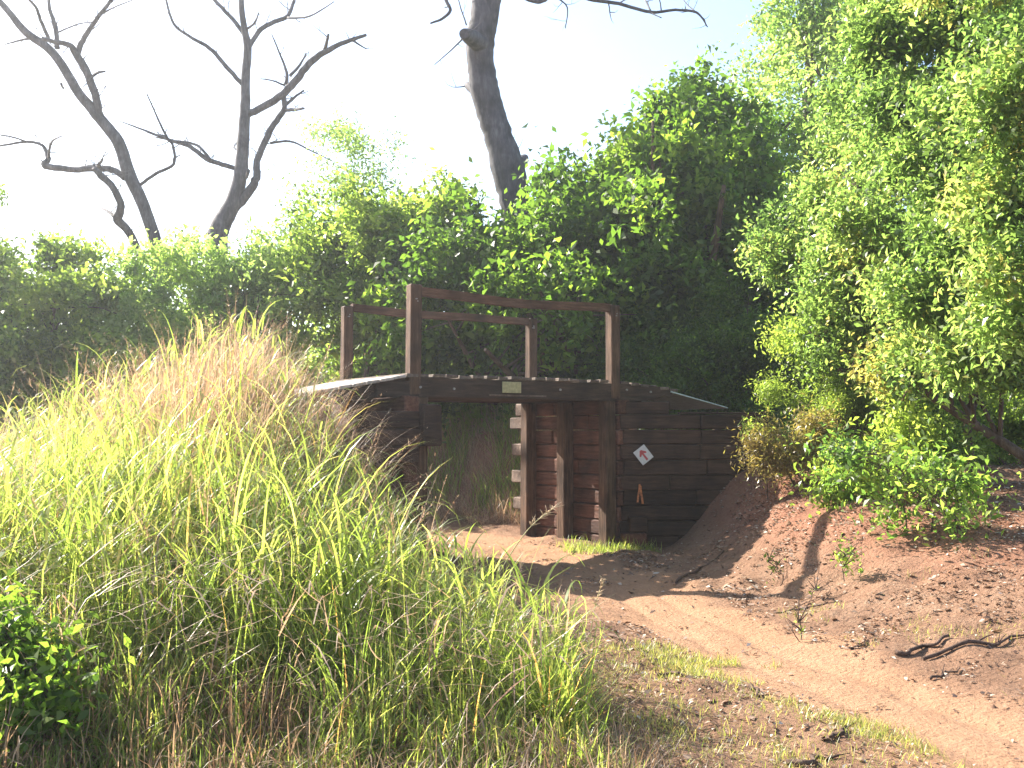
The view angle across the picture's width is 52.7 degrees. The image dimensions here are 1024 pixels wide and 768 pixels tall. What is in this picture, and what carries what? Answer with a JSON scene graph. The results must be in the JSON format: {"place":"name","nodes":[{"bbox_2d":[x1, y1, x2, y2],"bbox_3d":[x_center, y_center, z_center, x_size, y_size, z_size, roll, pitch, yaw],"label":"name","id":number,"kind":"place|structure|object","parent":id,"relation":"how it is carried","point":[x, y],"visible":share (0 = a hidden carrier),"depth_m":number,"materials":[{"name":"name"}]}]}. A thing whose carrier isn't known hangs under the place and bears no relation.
{"place":"outdoors","nodes":[
{"label":"outdoors","id":0,"kind":"place"},
{"bbox_2d":[0,406,1023,767],"bbox_3d":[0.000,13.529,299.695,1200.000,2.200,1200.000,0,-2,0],"label":"ground","id":1,"kind":"structure","parent":0,"point":[980,730],"depth_m":8.25,"materials":[{"name":"soil"}]},
{"bbox_2d":[0,175,12,208],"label":"tree","id":2,"kind":"object","parent":1,"relation":"on","point":[1,196],"visible":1,"depth_m":22.65,"materials":[{"name":"green plant"}]},
{"bbox_2d":[0,551,146,767],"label":"bush","id":3,"kind":"object","parent":1,"relation":"on","point":[47,670],"visible":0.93,"depth_m":4.74,"materials":[{"name":"green plant"}]},
{"bbox_2d":[0,221,153,416],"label":"shrub","id":4,"kind":"object","parent":1,"relation":"on","point":[74,284],"visible":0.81,"depth_m":20.65,"materials":[{"name":"green plant"}]},
{"bbox_2d":[0,0,191,281],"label":"dead tree","id":5,"kind":"object","parent":1,"relation":"on","point":[127,174],"visible":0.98,"depth_m":26.15,"materials":[{"name":"grey wood"}]},
{"bbox_2d":[0,300,314,450],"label":"cane grass","id":6,"kind":"structure","parent":1,"relation":"on","point":[239,322],"depth_m":10.52,"materials":[{"name":"plant"}]},
{"bbox_2d":[89,212,340,398],"bbox_3d":[-6.316,-0.621,22.346,5.912,6.634,4.114,0,-2,0],"label":"shrub","id":7,"kind":"object","parent":1,"relation":"on","point":[254,280],"visible":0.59,"depth_m":21.53,"materials":[{"name":"green plant"}]},
{"bbox_2d":[119,0,372,267],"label":"dead tree","id":8,"kind":"object","parent":1,"relation":"on","point":[239,194],"visible":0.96,"depth_m":28.19,"materials":[{"name":"grey wood"}]},
{"bbox_2d":[101,334,462,534],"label":"spilling grass","id":9,"kind":"structure","parent":1,"relation":"on","point":[320,419],"depth_m":10.25,"materials":[{"name":"plant"}]},
{"bbox_2d":[0,289,572,651],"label":"seeding grass","id":10,"kind":"structure","parent":1,"relation":"on","point":[188,395],"depth_m":8.25,"materials":[{"name":"beige plant"}]},
{"bbox_2d":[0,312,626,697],"bbox_3d":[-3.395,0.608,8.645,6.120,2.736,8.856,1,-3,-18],"label":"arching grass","id":11,"kind":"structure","parent":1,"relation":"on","point":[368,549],"depth_m":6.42,"materials":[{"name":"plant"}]},
{"bbox_2d":[0,296,645,767],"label":"dry grass","id":12,"kind":"structure","parent":1,"relation":"on","point":[264,448],"depth_m":5.34,"materials":[{"name":"beige plant"}]},
{"bbox_2d":[0,299,663,767],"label":"tall grass","id":13,"kind":"structure","parent":1,"relation":"on","point":[570,691],"depth_m":5.41,"materials":[{"name":"green plant"}]},
{"bbox_2d":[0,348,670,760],"bbox_3d":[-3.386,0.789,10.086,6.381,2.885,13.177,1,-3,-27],"label":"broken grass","id":14,"kind":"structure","parent":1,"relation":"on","point":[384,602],"depth_m":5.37,"materials":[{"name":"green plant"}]},
{"bbox_2d":[265,102,424,414],"bbox_3d":[-3.930,-2.775,24.214,3.669,7.868,3.677,0,-2,0],"label":"tree","id":15,"kind":"object","parent":1,"relation":"on","point":[340,132],"visible":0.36,"depth_m":23.78,"materials":[{"name":"green plant"}]},
{"bbox_2d":[0,462,736,767],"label":"thatch","id":16,"kind":"object","parent":1,"relation":"on","point":[643,755],"visible":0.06,"depth_m":4.79,"materials":[{"name":"beige plant"}]},
{"bbox_2d":[268,147,495,429],"bbox_3d":[-2.242,-1.504,21.991,6.036,6.512,5.034,0,-2,0],"label":"tree","id":17,"kind":"object","parent":1,"relation":"on","point":[348,238],"visible":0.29,"depth_m":20.86,"materials":[{"name":"green plant"}]},
{"bbox_2d":[332,395,441,562],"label":"retaining wall","id":18,"kind":"structure","parent":1,"relation":"on","point":[417,413],"depth_m":12.19,"materials":[{"name":"brown wood"}]},
{"bbox_2d":[27,320,862,445],"bbox_3d":[3.939,0.523,33.744,61.855,6.592,8.550,0,-2,0],"label":"distant wood","id":19,"kind":"object","parent":1,"relation":"on","point":[318,349],"depth_m":31.47,"materials":[{"name":"green plant"}]},
{"bbox_2d":[427,403,597,530],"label":"bank grass","id":20,"kind":"structure","parent":1,"relation":"on","point":[508,517],"depth_m":18.46,"materials":[{"name":"green plant"}]},
{"bbox_2d":[486,502,562,596],"bbox_3d":[0.005,1.385,7.403,0.754,1.078,0.130,-1,-3,13],"label":"grass stalk","id":21,"kind":"object","parent":1,"relation":"on","point":[544,515],"depth_m":7.40,"materials":[{"name":"plant"}]},
{"bbox_2d":[343,122,785,442],"bbox_3d":[0.901,-1.661,19.534,8.344,6.603,6.257,0,-2,0],"label":"tree","id":22,"kind":"object","parent":1,"relation":"on","point":[541,253],"visible":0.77,"depth_m":18.74,"materials":[{"name":"green plant"}]},
{"bbox_2d":[510,400,628,548],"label":"retaining wall","id":23,"kind":"structure","parent":1,"relation":"on","point":[566,477],"depth_m":14.68,"materials":[{"name":"brown wood"}]},
{"bbox_2d":[295,284,727,409],"bbox_3d":[-0.433,-0.308,14.083,7.082,1.643,2.238,2,-3,-32],"label":"footbridge","id":24,"kind":"object","parent":23,"relation":"on","point":[530,387],"visible":0.79,"depth_m":13.46,"materials":[{"name":"brown wood"}]},
{"bbox_2d":[430,0,708,221],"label":"dead tree","id":25,"kind":"object","parent":1,"relation":"on","point":[507,159],"visible":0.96,"depth_m":22.04,"materials":[{"name":"grey wood"}]},
{"bbox_2d":[589,576,606,648],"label":"grass stalk","id":26,"kind":"object","parent":1,"relation":"on","point":[600,594],"depth_m":7.14,"materials":[{"name":"plant"}]},
{"bbox_2d":[556,535,661,556],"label":"grass tuft","id":27,"kind":"object","parent":1,"relation":"on","point":[601,547],"visible":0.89,"depth_m":13.42,"materials":[{"name":"green plant"}]},
{"bbox_2d":[607,633,657,661],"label":"fallen branch","id":28,"kind":"object","parent":1,"relation":"on","point":[616,636],"visible":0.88,"depth_m":7.45,"materials":[{"name":"brown wood"}]},
{"bbox_2d":[656,671,684,676],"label":"fallen branch","id":29,"kind":"object","parent":1,"relation":"on","point":[663,674],"visible":0.8,"depth_m":6.63,"materials":[{"name":"brown wood"}]},
{"bbox_2d":[567,44,816,429],"bbox_3d":[3.599,-2.831,20.472,5.604,8.231,6.036,0,-2,0],"label":"tree","id":30,"kind":"object","parent":1,"relation":"on","point":[717,163],"visible":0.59,"depth_m":19.35,"materials":[{"name":"green plant"}]},
{"bbox_2d":[577,252,808,432],"bbox_3d":[3.298,-0.592,17.954,4.408,3.503,2.834,0,-2,0],"label":"shrub","id":31,"kind":"object","parent":1,"relation":"on","point":[690,365],"visible":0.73,"depth_m":17.41,"materials":[{"name":"green plant"}]},
{"bbox_2d":[618,402,767,548],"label":"retaining wall","id":32,"kind":"structure","parent":1,"relation":"on","point":[665,515],"depth_m":13.92,"materials":[{"name":"brown wood"}]},
{"bbox_2d":[637,484,643,503],"bbox_3d":[1.708,1.468,13.777,0.095,0.260,0.036,0,-2,0],"label":"ribbon","id":33,"kind":"object","parent":32,"relation":"attached to","point":[640,491],"visible":1,"depth_m":13.77,"materials":[{"name":"orange fabric"}]},
{"bbox_2d":[633,444,652,464],"bbox_3d":[1.760,0.949,13.831,0.185,0.215,0.015,-38,0,-4],"label":"arrow sign","id":34,"kind":"object","parent":32,"relation":"attached to","point":[643,454],"visible":1,"depth_m":13.82,"materials":[{"name":"white metal"}]},
{"bbox_2d":[675,550,723,583],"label":"fallen branch","id":35,"kind":"object","parent":1,"relation":"on","point":[685,575],"visible":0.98,"depth_m":11.05,"materials":[{"name":"brown wood"}]},
{"bbox_2d":[445,429,1023,767],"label":"leaf litter","id":36,"kind":"object","parent":1,"relation":"on","point":[857,521],"visible":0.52,"depth_m":8.49,"materials":[{"name":"brown plant"}]},
{"bbox_2d":[468,547,1023,767],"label":"short grass","id":37,"kind":"structure","parent":1,"relation":"on","point":[882,729],"depth_m":5.65,"materials":[{"name":"plant"}]},
{"bbox_2d":[748,683,762,696],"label":"fallen branch","id":38,"kind":"object","parent":1,"relation":"on","point":[757,690],"visible":0.9,"depth_m":6.24,"materials":[{"name":"brown wood"}]},
{"bbox_2d":[736,415,787,498],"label":"shrub","id":39,"kind":"object","parent":1,"relation":"on","point":[748,426],"visible":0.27,"depth_m":12.88,"materials":[{"name":"green plant"}]},
{"bbox_2d":[764,548,788,585],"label":"weed","id":40,"kind":"object","parent":1,"relation":"on","point":[776,563],"visible":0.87,"depth_m":9.83,"materials":[{"name":"green plant"}]},
{"bbox_2d":[539,469,1023,767],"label":"soil clods","id":41,"kind":"object","parent":1,"relation":"on","point":[788,522],"visible":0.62,"depth_m":8.27,"materials":[{"name":"brown soil"}]},
{"bbox_2d":[785,599,811,641],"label":"weed","id":42,"kind":"object","parent":1,"relation":"on","point":[801,629],"visible":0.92,"depth_m":7.84,"materials":[{"name":"green plant"}]},
{"bbox_2d":[724,390,891,492],"bbox_3d":[3.628,0.745,12.460,2.169,1.369,1.473,0,-2,0],"label":"shrub","id":43,"kind":"object","parent":1,"relation":"on","point":[780,458],"visible":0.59,"depth_m":12.45,"materials":[{"name":"green plant"}]},
{"bbox_2d":[774,595,841,613],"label":"fallen branch","id":44,"kind":"object","parent":1,"relation":"on","point":[791,609],"visible":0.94,"depth_m":8.90,"materials":[{"name":"brown wood"}]},
{"bbox_2d":[694,0,931,439],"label":"tree","id":45,"kind":"object","parent":1,"relation":"on","point":[792,38],"visible":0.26,"depth_m":25.92,"materials":[{"name":"green plant"}]},
{"bbox_2d":[786,753,849,765],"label":"fallen branch","id":46,"kind":"object","parent":1,"relation":"on","point":[813,760],"visible":0.93,"depth_m":4.89,"materials":[{"name":"brown wood"}]},
{"bbox_2d":[805,565,830,598],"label":"weed","id":47,"kind":"object","parent":1,"relation":"on","point":[816,588],"visible":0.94,"depth_m":9.11,"materials":[{"name":"green plant"}]},
{"bbox_2d":[743,364,920,448],"bbox_3d":[4.079,0.473,13.321,2.158,1.597,1.227,0,-2,0],"label":"shrub","id":48,"kind":"object","parent":1,"relation":"on","point":[852,403],"visible":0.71,"depth_m":13.16,"materials":[{"name":"green plant"}]},
{"bbox_2d":[829,724,852,739],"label":"fallen branch","id":49,"kind":"object","parent":1,"relation":"on","point":[838,734],"visible":0.97,"depth_m":5.21,"materials":[{"name":"brown wood"}]},
{"bbox_2d":[826,533,866,580],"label":"weed","id":50,"kind":"object","parent":1,"relation":"on","point":[846,560],"visible":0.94,"depth_m":9.23,"materials":[{"name":"green plant"}]},
{"bbox_2d":[848,632,882,648],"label":"fallen branch","id":51,"kind":"object","parent":1,"relation":"on","point":[864,640],"visible":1,"depth_m":7.39,"materials":[{"name":"brown wood"}]},
{"bbox_2d":[711,0,1023,461],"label":"tree","id":52,"kind":"object","parent":1,"relation":"on","point":[944,150],"visible":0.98,"depth_m":10.42,"materials":[{"name":"green plant"}]},
{"bbox_2d":[749,284,998,452],"bbox_3d":[5.011,-0.430,13.732,3.517,3.371,2.172,1,-3,-24],"label":"shrub","id":53,"kind":"object","parent":1,"relation":"on","point":[787,341],"visible":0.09,"depth_m":13.63,"materials":[{"name":"green plant"}]},
{"bbox_2d":[753,177,1023,449],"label":"shrub","id":54,"kind":"object","parent":1,"relation":"on","point":[799,378],"visible":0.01,"depth_m":18.60,"materials":[{"name":"green plant"}]},
{"bbox_2d":[779,373,1007,517],"bbox_3d":[4.118,0.736,11.169,2.444,1.731,1.668,0,-2,0],"label":"bush","id":55,"kind":"object","parent":1,"relation":"on","point":[896,424],"visible":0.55,"depth_m":11.21,"materials":[{"name":"green plant"}]},
{"bbox_2d":[789,418,1021,550],"bbox_3d":[3.702,0.990,9.736,2.001,1.369,1.350,-1,-3,29],"label":"shrub","id":56,"kind":"object","parent":1,"relation":"on","point":[849,457],"visible":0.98,"depth_m":9.65,"materials":[{"name":"green plant"}]},
{"bbox_2d":[894,634,949,655],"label":"fallen branch","id":57,"kind":"object","parent":1,"relation":"on","point":[910,650],"visible":1,"depth_m":7.21,"materials":[{"name":"brown wood"}]},
{"bbox_2d":[865,382,1023,465],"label":"shrub","id":58,"kind":"object","parent":1,"relation":"on","point":[1013,426],"visible":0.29,"depth_m":14.48,"materials":[{"name":"green plant"}]},
{"bbox_2d":[929,664,959,679],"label":"fallen branch","id":59,"kind":"object","parent":1,"relation":"on","point":[931,677],"visible":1,"depth_m":6.66,"materials":[{"name":"brown wood"}]},
{"bbox_2d":[954,286,983,476],"bbox_3d":[5.747,-0.197,12.533,1.170,2.812,1.419,2,-3,-42],"label":"tree","id":60,"kind":"object","parent":1,"relation":"on","point":[970,431],"depth_m":12.63,"materials":[{"name":"brown plant"}]},
{"bbox_2d":[921,633,1023,660],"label":"fallen branch","id":61,"kind":"object","parent":1,"relation":"on","point":[958,644],"visible":1,"depth_m":7.13,"materials":[{"name":"brown wood"}]},
{"bbox_2d":[0,0,1023,405],"label":"sky","id":62,"kind":"structure","parent":0,"point":[549,74],"materials":[{"name":"white"}]},
{"bbox_2d":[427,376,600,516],"bbox_3d":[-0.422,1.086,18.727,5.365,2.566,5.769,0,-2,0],"label":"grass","id":63,"kind":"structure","parent":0,"point":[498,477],"depth_m":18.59,"materials":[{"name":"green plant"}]}
]}

